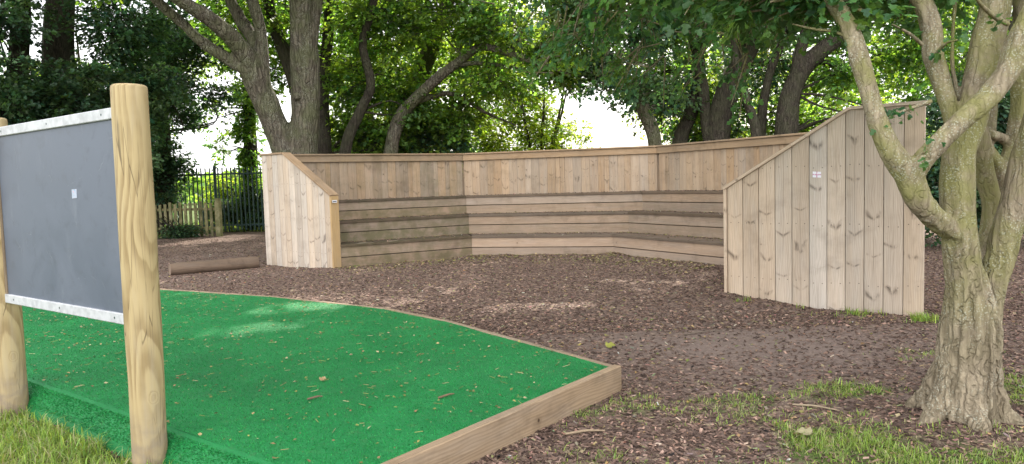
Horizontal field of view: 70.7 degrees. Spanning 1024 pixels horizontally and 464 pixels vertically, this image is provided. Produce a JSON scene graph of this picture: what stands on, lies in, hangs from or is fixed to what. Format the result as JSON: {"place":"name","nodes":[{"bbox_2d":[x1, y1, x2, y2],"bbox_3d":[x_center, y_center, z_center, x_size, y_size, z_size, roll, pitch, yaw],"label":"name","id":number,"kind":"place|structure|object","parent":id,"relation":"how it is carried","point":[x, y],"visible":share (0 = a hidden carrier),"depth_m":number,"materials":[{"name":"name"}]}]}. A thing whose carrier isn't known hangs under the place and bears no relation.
{"place":"outdoors","nodes":[
{"label":"outdoors","id":0,"kind":"place"},
{"bbox_2d":[0,399,176,463],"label":"grass","id":1,"kind":"structure","parent":0,"point":[37,453],"depth_m":4.08,"materials":[{"name":"green plant"}]},
{"bbox_2d":[173,220,264,231],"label":"grass","id":2,"kind":"structure","parent":0,"point":[261,228],"depth_m":25.91,"materials":[{"name":"green plant"}]},
{"bbox_2d":[0,0,1011,176],"label":"sky","id":3,"kind":"structure","parent":0,"point":[609,132],"materials":[{"name":"white"}]},
{"bbox_2d":[0,198,1023,463],"bbox_3d":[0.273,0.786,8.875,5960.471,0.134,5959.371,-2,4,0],"label":"ground","id":4,"kind":"structure","parent":0,"point":[688,352],"depth_m":6.49,"materials":[{"name":"brown soil"}]},
{"bbox_2d":[0,0,61,124],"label":"dark tree","id":5,"kind":"object","parent":4,"relation":"on","point":[16,21],"visible":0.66,"depth_m":17.24,"materials":[{"name":"green plant"}]},
{"bbox_2d":[0,83,167,463],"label":"outdoor chalkboard","id":6,"kind":"object","parent":4,"relation":"on","point":[78,231],"visible":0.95,"depth_m":3.94,"materials":[{"name":"grey wood"}]},
{"bbox_2d":[1,0,187,186],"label":"dark tree","id":7,"kind":"object","parent":4,"relation":"on","point":[62,78],"visible":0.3,"depth_m":18.62,"materials":[{"name":"green plant"}]},
{"bbox_2d":[0,21,237,135],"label":"young tree","id":8,"kind":"object","parent":4,"relation":"on","point":[200,76],"visible":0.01,"depth_m":27.55,"materials":[{"name":"green plant"}]},
{"bbox_2d":[106,0,246,235],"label":"holly tree","id":9,"kind":"object","parent":4,"relation":"on","point":[158,82],"visible":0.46,"depth_m":22.35,"materials":[{"name":"green plant"}]},
{"bbox_2d":[156,215,210,238],"bbox_3d":[-10.575,0.026,22.956,1.854,1.157,1.412,-2,4,0],"label":"shrub","id":10,"kind":"object","parent":4,"relation":"on","point":[187,230],"visible":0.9,"depth_m":22.88,"materials":[{"name":"green plant"}]},
{"bbox_2d":[155,198,222,236],"bbox_3d":[-11.751,-0.450,23.993,5.160,1.240,0.197,0,4,19],"label":"picket fence","id":11,"kind":"object","parent":4,"relation":"on","point":[217,208],"visible":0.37,"depth_m":23.39,"materials":[{"name":"brown wood"}]},
{"bbox_2d":[75,0,322,153],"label":"maple tree","id":12,"kind":"object","parent":4,"relation":"on","point":[247,59],"visible":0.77,"depth_m":15.41,"materials":[{"name":"grey plant"}]},
{"bbox_2d":[168,257,258,275],"bbox_3d":[-5.399,0.615,13.121,1.517,0.231,0.228,-4,5,-36],"label":"log","id":13,"kind":"object","parent":4,"relation":"on","point":[181,268],"visible":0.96,"depth_m":13.02,"materials":[{"name":"brown wood"}]},
{"bbox_2d":[173,166,264,230],"bbox_3d":[-8.732,-1.108,24.870,10.623,2.420,0.141,-1,4,4],"label":"metal fence","id":14,"kind":"object","parent":4,"relation":"on","point":[214,174],"visible":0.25,"depth_m":24.86,"materials":[{"name":"black metal"}]},
{"bbox_2d":[186,0,271,230],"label":"ivy tree","id":15,"kind":"object","parent":4,"relation":"on","point":[246,134],"visible":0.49,"depth_m":25.68,"materials":[{"name":"green plant"}]},
{"bbox_2d":[195,168,262,215],"bbox_3d":[-9.847,-1.274,27.537,3.970,2.410,2.428,-2,4,0],"label":"shrub","id":16,"kind":"object","parent":4,"relation":"on","point":[220,187],"visible":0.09,"depth_m":27.03,"materials":[{"name":"green plant"}]},
{"bbox_2d":[197,184,264,231],"bbox_3d":[-8.756,-0.864,25.838,5.358,2.432,2.110,-2,4,0],"label":"shrub","id":17,"kind":"object","parent":4,"relation":"on","point":[243,210],"visible":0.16,"depth_m":25.59,"materials":[{"name":"green plant"}]},
{"bbox_2d":[184,0,354,119],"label":"maple tree","id":18,"kind":"object","parent":4,"relation":"on","point":[278,39],"visible":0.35,"depth_m":18.07,"materials":[{"name":"green plant"}]},
{"bbox_2d":[174,0,403,120],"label":"maple tree","id":19,"kind":"object","parent":4,"relation":"on","point":[281,2],"visible":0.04,"depth_m":25.49,"materials":[{"name":"green plant"}]},
{"bbox_2d":[22,289,621,463],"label":"stage platform","id":20,"kind":"structure","parent":4,"relation":"on","point":[468,436],"depth_m":4.79,"materials":[{"name":"green carpet"}]},
{"bbox_2d":[26,291,602,462],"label":"turf debris","id":21,"kind":"object","parent":20,"relation":"on","point":[287,357],"visible":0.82,"depth_m":5.52,"materials":[{"name":"brown plant"}]},
{"bbox_2d":[307,395,322,399],"bbox_3d":[-1.203,1.008,4.404,0.096,0.016,0.016,-4,5,-34],"label":"stick","id":22,"kind":"object","parent":20,"relation":"on","point":[313,397],"visible":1,"depth_m":4.40,"materials":[{"name":"brown wood"}]},
{"bbox_2d":[438,393,453,398],"bbox_3d":[-0.398,0.988,4.364,0.115,0.016,0.015,-5,5,-39],"label":"stick","id":23,"kind":"object","parent":20,"relation":"on","point":[445,395],"visible":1,"depth_m":4.36,"materials":[{"name":"brown wood"}]},
{"bbox_2d":[318,0,451,153],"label":"maple tree","id":24,"kind":"object","parent":4,"relation":"on","point":[368,44],"visible":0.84,"depth_m":17.82,"materials":[{"name":"green plant"}]},
{"bbox_2d":[335,106,480,163],"bbox_3d":[-2.861,-1.528,19.461,4.272,3.566,1.795,-1,4,14],"label":"shrub","id":25,"kind":"object","parent":4,"relation":"on","point":[462,147],"visible":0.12,"depth_m":18.86,"materials":[{"name":"green plant"}]},
{"bbox_2d":[329,0,553,141],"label":"young tree","id":26,"kind":"object","parent":4,"relation":"on","point":[535,13],"visible":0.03,"depth_m":27.61,"materials":[{"name":"green plant"}]},
{"bbox_2d":[378,101,520,193],"bbox_3d":[-2.609,-3.041,27.302,6.117,5.505,3.039,-2,4,0],"label":"young tree","id":27,"kind":"object","parent":4,"relation":"on","point":[478,135],"visible":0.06,"depth_m":26.77,"materials":[{"name":"green plant"}]},
{"bbox_2d":[372,0,607,153],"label":"maple tree","id":28,"kind":"object","parent":4,"relation":"on","point":[472,41],"visible":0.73,"depth_m":17.10,"materials":[{"name":"green plant"}]},
{"bbox_2d":[0,190,1023,463],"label":"bark chips","id":29,"kind":"object","parent":4,"relation":"on","point":[658,432],"visible":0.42,"depth_m":6.21,"materials":[{"name":"brown wood"}]},
{"bbox_2d":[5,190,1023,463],"bbox_3d":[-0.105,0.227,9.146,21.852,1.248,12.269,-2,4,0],"label":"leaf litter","id":30,"kind":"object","parent":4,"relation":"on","point":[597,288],"visible":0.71,"depth_m":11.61,"materials":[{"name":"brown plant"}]},
{"bbox_2d":[468,68,600,152],"bbox_3d":[0.625,-3.237,26.062,5.133,5.884,3.547,-2,4,0],"label":"young tree","id":31,"kind":"object","parent":4,"relation":"on","point":[540,135],"visible":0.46,"depth_m":25.65,"materials":[{"name":"green plant"}]},
{"bbox_2d":[174,156,940,203],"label":"hedge","id":32,"kind":"object","parent":4,"relation":"on","point":[195,188],"visible":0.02,"depth_m":80.87,"materials":[{"name":"green plant"}]},
{"bbox_2d":[565,429,604,434],"bbox_3d":[0.417,1.141,4.129,0.233,0.020,0.024,-2,4,-8],"label":"stick","id":33,"kind":"object","parent":4,"relation":"on","point":[580,431],"visible":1,"depth_m":4.13,"materials":[{"name":"beige wood"}]},
{"bbox_2d":[259,100,929,315],"bbox_3d":[1.342,-0.451,12.763,11.232,2.284,5.729,1,5,37],"label":"tiered seating","id":34,"kind":"object","parent":4,"relation":"on","point":[822,215],"visible":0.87,"depth_m":13.11,"materials":[{"name":"brown wood"}]},
{"bbox_2d":[605,342,614,347],"bbox_3d":[0.848,0.973,6.237,0.090,0.038,0.088,0,4,24],"label":"fallen leaf","id":35,"kind":"object","parent":4,"relation":"on","point":[610,345],"visible":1,"depth_m":6.25,"materials":[{"name":"yellow plant"}]},
{"bbox_2d":[539,0,709,145],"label":"maple tree","id":36,"kind":"object","parent":4,"relation":"on","point":[643,106],"visible":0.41,"depth_m":16.88,"materials":[{"name":"green plant"}]},
{"bbox_2d":[626,1,745,144],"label":"maple tree","id":37,"kind":"object","parent":4,"relation":"on","point":[685,126],"visible":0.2,"depth_m":18.48,"materials":[{"name":"green plant"}]},
{"bbox_2d":[683,330,721,334],"bbox_3d":[1.776,0.929,6.712,0.428,0.016,0.020,-3,4,-21],"label":"stick","id":38,"kind":"object","parent":4,"relation":"on","point":[701,332],"visible":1,"depth_m":6.70,"materials":[{"name":"wood"}]},
{"bbox_2d":[456,0,1023,431],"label":"hawthorn tree","id":39,"kind":"object","parent":4,"relation":"on","point":[963,381],"visible":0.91,"depth_m":4.05,"materials":[{"name":"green plant"}]},
{"bbox_2d":[663,6,818,143],"bbox_3d":[5.978,-7.605,17.158,6.507,15.422,6.338,-2,4,0],"label":"maple tree","id":40,"kind":"object","parent":4,"relation":"on","point":[715,117],"visible":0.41,"depth_m":17.80,"materials":[{"name":"brown plant"}]},
{"bbox_2d":[620,34,902,144],"bbox_3d":[8.754,-4.790,26.411,10.060,8.482,3.573,-1,4,10],"label":"young tree","id":41,"kind":"object","parent":4,"relation":"on","point":[719,60],"visible":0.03,"depth_m":25.98,"materials":[{"name":"green plant"}]},
{"bbox_2d":[690,12,834,136],"bbox_3d":[6.564,-7.455,16.448,5.870,15.164,6.423,0,4,29],"label":"maple tree","id":42,"kind":"object","parent":4,"relation":"on","point":[758,122],"visible":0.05,"depth_m":17.17,"materials":[{"name":"brown plant"}]},
{"bbox_2d":[792,403,839,410],"bbox_3d":[1.871,1.075,4.444,0.271,0.016,0.027,1,5,31],"label":"stick","id":43,"kind":"object","parent":4,"relation":"on","point":[814,406],"visible":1,"depth_m":4.45,"materials":[{"name":"beige wood"}]},
{"bbox_2d":[735,2,977,137],"bbox_3d":[8.420,-7.626,16.169,6.548,15.462,6.424,-2,4,0],"label":"maple tree","id":44,"kind":"object","parent":4,"relation":"on","point":[816,59],"visible":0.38,"depth_m":16.63,"materials":[{"name":"green plant"}]},
{"bbox_2d":[853,6,1012,136],"bbox_3d":[14.921,-4.857,23.804,7.554,8.616,3.776,-2,4,0],"label":"young tree","id":45,"kind":"object","parent":4,"relation":"on","point":[904,92],"visible":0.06,"depth_m":23.34,"materials":[{"name":"green plant"}]},
{"bbox_2d":[910,68,1023,246],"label":"shrub","id":46,"kind":"object","parent":4,"relation":"on","point":[932,176],"visible":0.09,"depth_m":13.19,"materials":[{"name":"green plant"}]},
{"bbox_2d":[509,295,1023,463],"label":"grass","id":47,"kind":"structure","parent":0,"point":[922,317],"depth_m":3.96,"materials":[{"name":"green plant"}]},
{"bbox_2d":[795,427,812,434],"bbox_3d":[1.607,1.096,3.967,0.090,0.033,0.092,-2,4,0],"label":"fallen leaf","id":48,"kind":"object","parent":47,"relation":"on","point":[803,430],"visible":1,"depth_m":3.98,"materials":[{"name":"beige plant"}]}
]}

